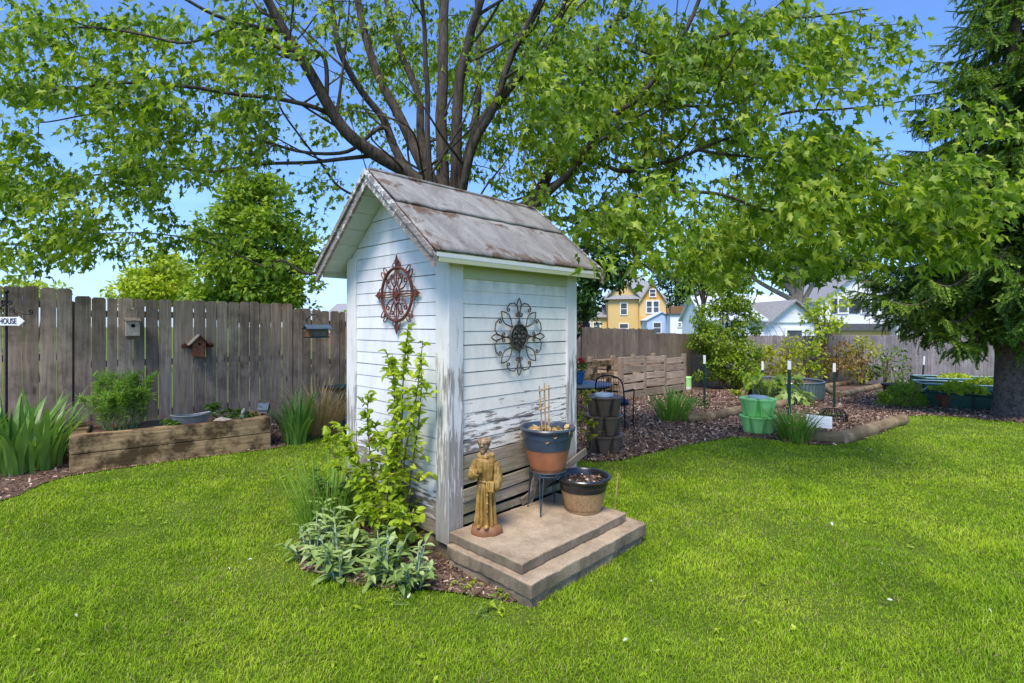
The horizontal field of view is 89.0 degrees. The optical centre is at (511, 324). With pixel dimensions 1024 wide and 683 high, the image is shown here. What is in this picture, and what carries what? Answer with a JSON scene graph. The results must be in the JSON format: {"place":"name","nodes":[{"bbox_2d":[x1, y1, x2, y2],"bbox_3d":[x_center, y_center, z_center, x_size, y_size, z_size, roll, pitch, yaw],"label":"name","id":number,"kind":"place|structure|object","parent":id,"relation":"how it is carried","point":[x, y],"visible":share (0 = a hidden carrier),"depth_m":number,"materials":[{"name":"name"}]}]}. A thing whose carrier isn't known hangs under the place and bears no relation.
{"place":"outdoors","nodes":[
{"label":"outdoors","id":0,"kind":"place"},
{"bbox_2d":[328,304,346,344],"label":"house","id":1,"kind":"structure","parent":0,"point":[339,308],"depth_m":66.23,"materials":[{"name":"grey"}]},
{"bbox_2d":[0,327,1023,682],"bbox_3d":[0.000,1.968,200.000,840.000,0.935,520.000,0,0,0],"label":"ground","id":2,"kind":"structure","parent":0,"point":[470,611],"depth_m":2.95,"materials":[{"name":"green plant"}]},
{"bbox_2d":[0,274,74,381],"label":"background tree","id":3,"kind":"object","parent":2,"relation":"on","point":[38,283],"visible":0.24,"depth_m":19.98,"materials":[{"name":"green plant"}]},
{"bbox_2d":[99,244,209,371],"bbox_3d":[-17.660,-0.767,25.749,4.511,6.421,3.696,0,0,0],"label":"background tree","id":4,"kind":"object","parent":2,"relation":"on","point":[163,278],"visible":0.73,"depth_m":25.21,"materials":[{"name":"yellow plant"}]},
{"bbox_2d":[0,417,346,499],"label":"mulch bed","id":5,"kind":"object","parent":2,"relation":"on","point":[43,479],"visible":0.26,"depth_m":5.17,"materials":[{"name":"brown wood"}]},
{"bbox_2d":[0,290,32,421],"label":"sign post","id":6,"kind":"object","parent":5,"relation":"on","point":[6,301],"visible":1,"depth_m":5.70,"materials":[{"name":"black metal"}]},
{"bbox_2d":[0,316,24,326],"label":"arrow sign","id":7,"kind":"object","parent":6,"relation":"attached to","point":[18,321],"visible":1,"depth_m":5.68,"materials":[{"name":"white paint"}]},
{"bbox_2d":[0,386,100,476],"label":"iris clump","id":8,"kind":"object","parent":5,"relation":"on","point":[30,443],"visible":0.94,"depth_m":5.29,"materials":[{"name":"green plant"}]},
{"bbox_2d":[69,410,270,472],"bbox_3d":[-3.968,1.334,6.156,1.875,0.419,0.983,0,0,-37],"label":"raised bed","id":9,"kind":"object","parent":5,"relation":"on","point":[93,447],"visible":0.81,"depth_m":5.72,"materials":[{"name":"brown wood"}]},
{"bbox_2d":[75,367,159,431],"bbox_3d":[-4.370,0.836,5.835,0.638,0.713,0.722,0,0,19],"label":"perennial plant","id":10,"kind":"object","parent":9,"relation":"on","point":[124,393],"visible":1,"depth_m":5.74,"materials":[{"name":"green plant"}]},
{"bbox_2d":[170,411,210,424],"bbox_3d":[-3.708,1.099,6.015,0.411,0.153,0.182,0,0,-39],"label":"metal trough","id":11,"kind":"object","parent":9,"relation":"on","point":[193,418],"visible":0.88,"depth_m":5.98,"materials":[{"name":"metal"}]},
{"bbox_2d":[204,401,221,420],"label":"seedling","id":12,"kind":"object","parent":9,"relation":"on","point":[215,406],"visible":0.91,"depth_m":6.33,"materials":[{"name":"green plant"}]},
{"bbox_2d":[219,406,241,418],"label":"seedling","id":13,"kind":"object","parent":9,"relation":"on","point":[236,412],"visible":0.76,"depth_m":6.32,"materials":[{"name":"green plant"}]},
{"bbox_2d":[254,403,270,415],"bbox_3d":[-3.121,1.073,6.507,0.168,0.193,0.138,0,0,-8],"label":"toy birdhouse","id":14,"kind":"object","parent":9,"relation":"on","point":[263,409],"visible":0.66,"depth_m":6.47,"materials":[{"name":"blue wood"}]},
{"bbox_2d":[255,386,327,445],"bbox_3d":[-2.782,1.133,6.563,0.920,0.735,0.816,0,0,-38],"label":"daylily clump","id":15,"kind":"object","parent":5,"relation":"on","point":[296,429],"visible":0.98,"depth_m":6.47,"materials":[{"name":"green plant"}]},
{"bbox_2d":[256,374,346,436],"bbox_3d":[-2.726,1.085,7.148,1.623,0.850,1.567,0,0,0],"label":"dry grass clump","id":16,"kind":"object","parent":5,"relation":"on","point":[323,417],"visible":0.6,"depth_m":7.05,"materials":[{"name":"plant"}]},
{"bbox_2d":[324,384,346,425],"bbox_3d":[-2.616,1.249,8.000,0.536,0.612,0.536,0,0,0],"label":"birdbath","id":17,"kind":"object","parent":5,"relation":"on","point":[335,388],"visible":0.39,"depth_m":7.96,"materials":[{"name":"metal"}]},
{"bbox_2d":[172,168,328,377],"bbox_3d":[-11.772,-2.379,24.104,6.714,9.636,5.005,0,0,0],"label":"background tree","id":18,"kind":"object","parent":2,"relation":"on","point":[244,212],"visible":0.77,"depth_m":23.12,"materials":[{"name":"green plant"}]},
{"bbox_2d":[0,286,580,435],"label":"wooden fence","id":19,"kind":"object","parent":2,"relation":"on","point":[281,357],"visible":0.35,"depth_m":7.25,"materials":[{"name":"grey wood"}]},
{"bbox_2d":[124,309,140,339],"bbox_3d":[-5.022,-0.004,6.897,0.170,0.410,0.184,0,0,-42],"label":"birdhouse","id":20,"kind":"object","parent":19,"relation":"attached to","point":[132,327],"visible":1,"depth_m":6.89,"materials":[{"name":"grey wood"}]},
{"bbox_2d":[181,334,214,356],"bbox_3d":[-4.461,0.299,7.417,0.440,0.323,0.155,0,0,-42],"label":"birdhouse","id":21,"kind":"object","parent":19,"relation":"attached to","point":[197,345],"visible":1,"depth_m":7.38,"materials":[{"name":"brown wood"}]},
{"bbox_2d":[302,314,332,337],"bbox_3d":[-3.168,0.019,8.251,0.400,0.372,0.654,0,0,-42],"label":"bird feeder","id":22,"kind":"object","parent":19,"relation":"hanging from","point":[316,331],"visible":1,"depth_m":8.04,"materials":[{"name":"blue metal"}]},
{"bbox_2d":[309,517,367,585],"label":"silver plant","id":23,"kind":"object","parent":2,"relation":"on","point":[337,568],"visible":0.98,"depth_m":3.04,"materials":[{"name":"green plant"}]},
{"bbox_2d":[379,592,408,607],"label":"seedling","id":24,"kind":"object","parent":2,"relation":"on","point":[387,599],"visible":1,"depth_m":2.79,"materials":[{"name":"green plant"}]},
{"bbox_2d":[296,519,516,600],"bbox_3d":[-0.857,1.486,3.257,1.960,0.001,0.700,0,0,44],"label":"mulch bed","id":25,"kind":"object","parent":2,"relation":"on","point":[449,570],"visible":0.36,"depth_m":3.06,"materials":[{"name":"brown wood"}]},
{"bbox_2d":[274,511,345,563],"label":"silver plant","id":26,"kind":"object","parent":25,"relation":"on","point":[306,544],"visible":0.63,"depth_m":3.31,"materials":[{"name":"green plant"}]},
{"bbox_2d":[262,441,379,541],"bbox_3d":[-1.286,1.170,3.700,1.023,0.659,0.960,0,0,0],"label":"wispy grass clump","id":27,"kind":"object","parent":25,"relation":"on","point":[350,514],"visible":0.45,"depth_m":3.65,"materials":[{"name":"green plant"}]},
{"bbox_2d":[301,497,361,552],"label":"silver plant","id":28,"kind":"object","parent":25,"relation":"on","point":[336,517],"visible":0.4,"depth_m":3.45,"materials":[{"name":"green plant"}]},
{"bbox_2d":[302,515,369,578],"bbox_3d":[-1.049,1.363,3.242,0.344,0.330,0.467,0,0,23],"label":"silver plant","id":29,"kind":"object","parent":25,"relation":"on","point":[347,537],"visible":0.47,"depth_m":3.25,"materials":[{"name":"green plant"}]},
{"bbox_2d":[304,467,370,521],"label":"shade plant","id":30,"kind":"object","parent":25,"relation":"on","point":[340,486],"visible":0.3,"depth_m":3.75,"materials":[{"name":"green plant"}]},
{"bbox_2d":[344,525,415,594],"bbox_3d":[-0.739,1.377,3.027,0.379,0.347,0.423,0,0,12],"label":"silver plant","id":31,"kind":"object","parent":25,"relation":"on","point":[385,566],"visible":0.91,"depth_m":3.01,"materials":[{"name":"green plant"}]},
{"bbox_2d":[321,323,439,552],"bbox_3d":[-0.904,0.747,3.488,1.034,1.518,0.573,0,0,44],"label":"flowering shrub","id":32,"kind":"object","parent":25,"relation":"on","point":[392,509],"visible":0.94,"depth_m":3.35,"materials":[{"name":"green plant"}]},
{"bbox_2d":[352,508,411,574],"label":"silver plant","id":33,"kind":"object","parent":25,"relation":"on","point":[392,545],"visible":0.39,"depth_m":3.23,"materials":[{"name":"green plant"}]},
{"bbox_2d":[386,533,440,598],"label":"silver plant","id":34,"kind":"object","parent":25,"relation":"on","point":[408,575],"visible":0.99,"depth_m":2.93,"materials":[{"name":"green plant"}]},
{"bbox_2d":[314,167,604,557],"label":"garden shed","id":35,"kind":"structure","parent":2,"relation":"on","point":[478,262],"depth_m":3.67,"materials":[{"name":"white wood"}]},
{"bbox_2d":[375,255,419,333],"bbox_3d":[-0.813,-0.212,3.655,0.558,0.558,0.027,0,0,44],"label":"wall medallion","id":36,"kind":"object","parent":35,"relation":"attached to","point":[415,292],"depth_m":3.65,"materials":[{"name":"metal"}]},
{"bbox_2d":[491,298,544,375],"bbox_3d":[0.053,0.088,3.721,0.023,0.561,0.561,0,0,44],"label":"wall medallion","id":37,"kind":"object","parent":35,"relation":"attached to","point":[520,336],"depth_m":3.72,"materials":[{"name":"brown metal"}]},
{"bbox_2d":[469,600,497,619],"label":"seedling","id":38,"kind":"object","parent":2,"relation":"on","point":[487,605],"visible":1,"depth_m":2.69,"materials":[{"name":"green plant"}]},
{"bbox_2d":[489,588,510,611],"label":"seedling","id":39,"kind":"object","parent":2,"relation":"on","point":[501,608],"visible":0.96,"depth_m":2.80,"materials":[{"name":"green plant"}]},
{"bbox_2d":[0,0,1023,299],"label":"maple tree","id":40,"kind":"object","parent":2,"relation":"on","point":[916,204],"visible":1,"depth_m":5.05,"materials":[{"name":"green plant"}]},
{"bbox_2d":[0,389,1023,603],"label":"mulch chips","id":41,"kind":"object","parent":2,"relation":"on","point":[735,433],"visible":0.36,"depth_m":7.91,"materials":[{"name":"brown wood"}]},
{"bbox_2d":[4,419,1023,682],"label":"lawn weeds","id":42,"kind":"object","parent":2,"relation":"on","point":[794,627],"visible":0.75,"depth_m":2.61,"materials":[{"name":"green plant"}]},
{"bbox_2d":[446,493,645,608],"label":"concrete steps","id":43,"kind":"structure","parent":2,"relation":"on","point":[529,556],"depth_m":3.13,"materials":[{"name":"beige concrete"}]},
{"bbox_2d":[467,437,502,536],"bbox_3d":[-0.163,1.001,3.242,0.220,0.600,0.174,0,0,14],"label":"garden statue","id":44,"kind":"object","parent":43,"relation":"on","point":[485,469],"visible":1,"depth_m":3.20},
{"bbox_2d":[527,467,568,516],"bbox_3d":[0.247,1.149,3.634,0.265,0.287,0.265,0,0,-23],"label":"plant stand","id":45,"kind":"object","parent":43,"relation":"on","point":[539,476],"visible":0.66,"depth_m":3.54,"materials":[{"name":"black metal"}]},
{"bbox_2d":[519,421,575,473],"bbox_3d":[0.251,0.859,3.635,0.402,0.326,0.396,0,0,0],"label":"flower pot","id":46,"kind":"object","parent":45,"relation":"on","point":[547,451],"visible":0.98,"depth_m":3.51,"materials":[{"name":"ceramic"}]},
{"bbox_2d":[538,383,550,430],"bbox_3d":[0.229,0.647,3.611,0.023,0.485,0.157,0,0,36],"label":"cane trellis","id":47,"kind":"object","parent":46,"relation":"in","point":[549,406],"visible":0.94,"depth_m":3.61,"materials":[{"name":"beige wood"}]},
{"bbox_2d":[557,467,610,514],"bbox_3d":[0.499,1.173,3.646,0.386,0.245,0.386,0,0,0],"label":"flower pot","id":48,"kind":"object","parent":43,"relation":"on","point":[583,490],"visible":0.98,"depth_m":3.53,"materials":[{"name":"beige ceramic"}]},
{"bbox_2d":[577,388,602,461],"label":"yellow shrub","id":49,"kind":"object","parent":2,"relation":"on","point":[584,394],"visible":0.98,"depth_m":5.67,"materials":[{"name":"green plant"}]},
{"bbox_2d":[577,217,654,327],"bbox_3d":[3.577,-1.278,21.151,5.041,7.121,3.061,0,0,0],"label":"background tree","id":50,"kind":"object","parent":2,"relation":"on","point":[588,294],"visible":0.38,"depth_m":20.40,"materials":[{"name":"green plant"}]},
{"bbox_2d":[589,275,668,328],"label":"yellow house","id":51,"kind":"structure","parent":2,"relation":"on","point":[628,309],"depth_m":72.02,"materials":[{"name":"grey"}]},
{"bbox_2d":[582,327,722,392],"bbox_3d":[3.785,1.075,15.102,10.336,2.107,0.168,0,0,-42],"label":"wooden fence","id":52,"kind":"object","parent":2,"relation":"on","point":[602,343],"visible":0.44,"depth_m":14.86,"materials":[{"name":"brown wood"}]},
{"bbox_2d":[638,312,666,333],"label":"blue shed","id":53,"kind":"structure","parent":2,"relation":"on","point":[656,322],"depth_m":68.00,"materials":[{"name":"wood"}]},
{"bbox_2d":[651,269,697,308],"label":"background tree","id":54,"kind":"object","parent":2,"relation":"on","point":[675,299],"visible":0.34,"depth_m":79.34,"materials":[{"name":"green plant"}]},
{"bbox_2d":[664,224,736,335],"bbox_3d":[10.893,-1.744,29.923,4.542,8.361,3.268,0,0,0],"label":"background tree","id":55,"kind":"object","parent":2,"relation":"on","point":[702,293],"visible":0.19,"depth_m":29.93,"materials":[{"name":"green plant"}]},
{"bbox_2d":[660,163,879,304],"bbox_3d":[18.375,-4.388,35.985,15.585,13.820,7.700,0,0,0],"label":"background tree","id":56,"kind":"object","parent":2,"relation":"on","point":[797,293],"visible":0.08,"depth_m":35.76,"materials":[{"name":"green plant"}]},
{"bbox_2d":[577,384,1023,460],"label":"mulch bed","id":57,"kind":"object","parent":2,"relation":"on","point":[720,388],"visible":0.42,"depth_m":8.79,"materials":[{"name":"brown wood"}]},
{"bbox_2d":[577,380,610,393],"bbox_3d":[1.120,1.261,8.350,0.940,0.634,0.940,0,0,-17],"label":"garden table","id":58,"kind":"object","parent":57,"relation":"on","point":[587,385],"visible":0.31,"depth_m":8.07,"materials":[{"name":"metal"}]},
{"bbox_2d":[577,358,588,383],"bbox_3d":[1.018,0.717,8.305,0.409,0.450,0.399,0,0,0],"label":"flower pot","id":59,"kind":"object","parent":58,"relation":"on","point":[581,372],"visible":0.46,"depth_m":8.20,"materials":[{"name":"blue ceramic"}]},
{"bbox_2d":[577,359,613,394],"bbox_3d":[1.866,1.345,11.882,1.352,1.050,0.135,0,0,-42],"label":"lumber frame","id":60,"kind":"object","parent":57,"relation":"on","point":[594,365],"visible":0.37,"depth_m":11.95,"materials":[{"name":"brown wood"}]},
{"bbox_2d":[585,392,622,455],"bbox_3d":[1.075,1.156,6.088,0.442,0.718,0.442,0,0,-20],"label":"stacking planter","id":61,"kind":"object","parent":57,"relation":"on","point":[604,408],"visible":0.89,"depth_m":5.94,"materials":[{"name":"grey plastic"}]},
{"bbox_2d":[595,375,634,428],"bbox_3d":[1.541,1.144,7.866,0.521,0.811,0.528,0,0,30],"label":"garden chair","id":62,"kind":"object","parent":57,"relation":"on","point":[624,402],"visible":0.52,"depth_m":7.69,"materials":[{"name":"black metal"}]},
{"bbox_2d":[587,353,685,398],"bbox_3d":[3.355,1.363,13.806,2.840,1.164,1.081,0,0,-40],"label":"compost bin","id":63,"kind":"object","parent":57,"relation":"on","point":[635,372],"visible":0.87,"depth_m":13.26,"materials":[{"name":"brown wood"}]},
{"bbox_2d":[639,381,705,421],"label":"daylily clump","id":64,"kind":"object","parent":57,"relation":"on","point":[669,412],"visible":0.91,"depth_m":8.47,"materials":[{"name":"green plant"}]},
{"bbox_2d":[676,391,708,410],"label":"weed","id":65,"kind":"object","parent":57,"relation":"on","point":[693,400],"visible":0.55,"depth_m":10.04,"materials":[{"name":"green plant"}]},
{"bbox_2d":[687,412,708,421],"bbox_3d":[3.003,1.517,8.473,0.343,0.173,0.181,0,0,0],"label":"edging log","id":66,"kind":"object","parent":57,"relation":"on","point":[700,416],"visible":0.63,"depth_m":8.39,"materials":[{"name":"brown wood"}]},
{"bbox_2d":[703,355,705,404],"bbox_3d":[4.047,1.232,10.977,0.054,1.172,0.051,0,0,-18],"label":"fence stake","id":67,"kind":"object","parent":57,"relation":"on","point":[704,377],"visible":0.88,"depth_m":10.96,"materials":[{"name":"green paint"}]},
{"bbox_2d":[706,405,741,420],"bbox_3d":[3.772,1.550,9.111,0.191,0.181,1.762,0,-2,43],"label":"edging log","id":68,"kind":"object","parent":57,"relation":"on","point":[714,415],"visible":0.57,"depth_m":8.82,"materials":[{"name":"brown wood"}]},
{"bbox_2d":[683,262,765,388],"bbox_3d":[6.546,-0.043,16.058,2.455,4.193,2.105,0,0,0],"label":"tall shrub","id":69,"kind":"object","parent":57,"relation":"on","point":[716,353],"visible":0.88,"depth_m":15.76,"materials":[{"name":"green plant"}]},
{"bbox_2d":[739,395,776,433],"bbox_3d":[3.432,1.259,7.272,0.485,0.542,0.485,0,0,-6],"label":"stacking planter","id":70,"kind":"object","parent":57,"relation":"on","point":[753,405],"visible":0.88,"depth_m":7.12,"materials":[{"name":"green plastic"}]},
{"bbox_2d":[744,343,792,375],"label":"yellow shrub","id":71,"kind":"object","parent":57,"relation":"on","point":[768,349],"visible":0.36,"depth_m":16.96,"materials":[{"name":"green plant"}]},
{"bbox_2d":[739,372,804,397],"bbox_3d":[6.045,1.430,12.163,1.335,0.699,1.299,0,0,-39],"label":"leafy vegetable","id":72,"kind":"object","parent":57,"relation":"on","point":[769,385],"visible":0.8,"depth_m":12.07,"materials":[{"name":"green plant"}]},
{"bbox_2d":[759,333,814,377],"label":"yellow shrub","id":73,"kind":"object","parent":57,"relation":"on","point":[783,367],"visible":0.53,"depth_m":17.23,"materials":[{"name":"green plant"}]},
{"bbox_2d":[752,376,824,399],"bbox_3d":[6.817,1.619,12.904,1.632,0.511,1.632,0,0,0],"label":"corrugated bed","id":74,"kind":"object","parent":57,"relation":"on","point":[816,387],"visible":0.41,"depth_m":12.21,"materials":[{"name":"metal"}]},
{"bbox_2d":[787,361,790,419],"bbox_3d":[4.576,1.143,8.605,0.054,1.088,0.051,0,0,15],"label":"fence stake","id":75,"kind":"object","parent":57,"relation":"on","point":[789,381],"visible":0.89,"depth_m":8.59,"materials":[{"name":"green paint"}]},
{"bbox_2d":[750,400,833,443],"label":"daylily clump","id":76,"kind":"object","parent":57,"relation":"on","point":[782,427],"visible":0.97,"depth_m":6.65,"materials":[{"name":"green plant"}]},
{"bbox_2d":[775,388,816,405],"bbox_3d":[6.102,1.633,11.153,0.826,0.496,0.734,0,0,36],"label":"leafy vegetable","id":77,"kind":"object","parent":57,"relation":"on","point":[799,396],"visible":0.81,"depth_m":11.05,"materials":[{"name":"green plant"}]},
{"bbox_2d":[781,337,831,378],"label":"green shrub","id":78,"kind":"object","parent":57,"relation":"on","point":[810,366],"visible":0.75,"depth_m":17.48,"materials":[{"name":"green plant"}]},
{"bbox_2d":[787,428,843,443],"bbox_3d":[3.870,1.434,6.680,0.642,0.182,0.190,0,0,20],"label":"edging log","id":79,"kind":"object","parent":57,"relation":"on","point":[829,436],"visible":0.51,"depth_m":6.57,"materials":[{"name":"brown wood"}]},
{"bbox_2d":[806,414,831,428],"bbox_3d":[4.322,1.367,7.329,0.330,0.170,0.018,4,-11,12],"label":"garden plaque","id":80,"kind":"object","parent":57,"relation":"on","point":[827,424],"visible":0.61,"depth_m":7.31,"materials":[{"name":"white paint"}]},
{"bbox_2d":[791,287,854,383],"bbox_3d":[10.728,0.389,17.859,2.014,3.430,1.457,0,0,0],"label":"young tree","id":81,"kind":"object","parent":57,"relation":"on","point":[830,329],"visible":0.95,"depth_m":17.76,"materials":[{"name":"green plant"}]},
{"bbox_2d":[819,408,847,421],"bbox_3d":[5.227,1.478,8.473,0.414,0.208,0.413,0,0,0],"label":"wire cloche","id":82,"kind":"object","parent":57,"relation":"on","point":[840,416],"visible":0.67,"depth_m":8.38,"materials":[{"name":"black metal"}]},
{"bbox_2d":[833,363,835,407],"bbox_3d":[6.496,1.286,10.510,0.054,1.013,0.051,0,0,10],"label":"fence stake","id":83,"kind":"object","parent":57,"relation":"on","point":[834,384],"visible":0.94,"depth_m":10.49,"materials":[{"name":"green paint"}]},
{"bbox_2d":[808,335,871,381],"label":"rusty shrub","id":84,"kind":"object","parent":57,"relation":"on","point":[840,361],"visible":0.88,"depth_m":17.46,"materials":[{"name":"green plant"}]},
{"bbox_2d":[825,380,893,397],"bbox_3d":[11.338,1.991,17.073,1.413,0.630,10.507,0,0,45],"label":"plot frame","id":85,"kind":"object","parent":57,"relation":"on","point":[829,388],"visible":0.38,"depth_m":14.77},
{"bbox_2d":[839,335,883,385],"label":"yellow shrub","id":86,"kind":"object","parent":57,"relation":"on","point":[860,381],"visible":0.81,"depth_m":17.75,"materials":[{"name":"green plant"}]},
{"bbox_2d":[842,414,908,443],"bbox_3d":[5.184,1.468,7.409,2.631,0.180,0.191,2,-1,-40],"label":"edging log","id":87,"kind":"object","parent":57,"relation":"on","point":[854,434],"visible":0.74,"depth_m":7.16,"materials":[{"name":"brown wood"}]},
{"bbox_2d":[874,389,892,407],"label":"weed","id":88,"kind":"object","parent":57,"relation":"on","point":[880,395],"visible":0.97,"depth_m":10.49,"materials":[{"name":"green plant"}]},
{"bbox_2d":[856,345,913,382],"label":"green shrub","id":89,"kind":"object","parent":57,"relation":"on","point":[885,375],"visible":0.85,"depth_m":17.70,"materials":[{"name":"green plant"}]},
{"bbox_2d":[882,375,929,406],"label":"round bush","id":90,"kind":"object","parent":57,"relation":"on","point":[910,391],"visible":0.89,"depth_m":10.71,"materials":[{"name":"green plant"}]},
{"bbox_2d":[840,0,1023,416],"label":"spruce tree","id":91,"kind":"object","parent":57,"relation":"on","point":[935,309],"visible":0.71,"depth_m":9.01,"materials":[{"name":"green plant"}]},
{"bbox_2d":[932,394,953,407],"bbox_3d":[8.818,1.570,10.646,0.300,0.285,0.300,0,0,0],"label":"brown pot","id":92,"kind":"object","parent":57,"relation":"on","point":[943,401],"visible":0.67,"depth_m":10.53,"materials":[{"name":"ceramic"}]},
{"bbox_2d":[910,375,992,384],"bbox_3d":[13.762,1.803,15.610,2.759,0.452,0.994,0,0,16],"label":"steel raised bed","id":93,"kind":"object","parent":57,"relation":"on","point":[927,377],"visible":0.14,"depth_m":15.84,"materials":[{"name":"green paint"}]},
{"bbox_2d":[936,372,973,378],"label":"bed plants","id":94,"kind":"object","parent":93,"relation":"on","point":[953,375],"visible":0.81,"depth_m":15.59,"materials":[{"name":"green plant"}]},
{"bbox_2d":[911,379,992,394],"bbox_3d":[11.532,1.677,13.041,2.331,0.432,0.994,0,0,23],"label":"steel raised bed","id":95,"kind":"object","parent":57,"relation":"on","point":[925,383],"visible":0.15,"depth_m":13.38,"materials":[{"name":"green paint"}]},
{"bbox_2d":[963,375,993,388],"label":"bed plants","id":96,"kind":"object","parent":95,"relation":"on","point":[979,380],"visible":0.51,"depth_m":12.84,"materials":[{"name":"green plant"}]},
{"bbox_2d":[918,387,992,409],"bbox_3d":[9.437,1.577,10.601,0.994,0.392,1.730,0,0,-44],"label":"steel raised bed","id":97,"kind":"object","parent":57,"relation":"on","point":[974,401],"visible":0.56,"depth_m":10.41,"materials":[{"name":"green paint"}]},
{"bbox_2d":[927,378,991,396],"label":"bed plants","id":98,"kind":"object","parent":97,"relation":"on","point":[956,386],"visible":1,"depth_m":10.50,"materials":[{"name":"green plant"}]},
{"bbox_2d":[774,233,880,294],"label":"background tree","id":99,"kind":"object","parent":2,"relation":"on","point":[847,263],"visible":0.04,"depth_m":60.01,"materials":[{"name":"green plant"}]},
{"bbox_2d":[727,335,994,383],"bbox_3d":[15.846,1.294,18.896,17.185,1.875,0.168,0,0,-3],"label":"wooden fence","id":100,"kind":"object","parent":2,"relation":"on","point":[932,366],"visible":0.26,"depth_m":18.72,"materials":[{"name":"grey wood"}]},
{"bbox_2d":[0,0,1023,326],"label":"sky","id":101,"kind":"structure","parent":0,"point":[90,283],"materials":[{"name":"blue"}]},
{"bbox_2d":[665,291,716,333],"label":"white house","id":102,"kind":"structure","parent":0,"point":[674,325],"depth_m":63.16,"materials":[{"name":"white paint"}]},
{"bbox_2d":[678,295,784,333],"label":"white garage","id":103,"kind":"structure","parent":0,"point":[686,313],"depth_m":46.86,"materials":[{"name":"metal"}]},
{"bbox_2d":[691,298,823,363],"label":"white garage","id":104,"kind":"structure","parent":0,"point":[782,317],"depth_m":29.99,"materials":[{"name":"grey"}]},
{"bbox_2d":[784,328,803,335],"bbox_3d":[16.206,0.735,29.912,1.140,1.040,0.100,0,0,-4],"label":"window","id":105,"kind":"structure","parent":104,"relation":"in","point":[791,331],"depth_m":29.89,"materials":[{"name":"white paint"}]},
{"bbox_2d":[803,271,902,335],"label":"white house","id":106,"kind":"structure","parent":0,"point":[858,323],"depth_m":46.04,"materials":[{"name":"grey"}]},
{"bbox_2d":[831,298,854,313],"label":"window","id":107,"kind":"structure","parent":106,"relation":"in","point":[843,310],"depth_m":46.10,"materials":[{"name":"white paint"}]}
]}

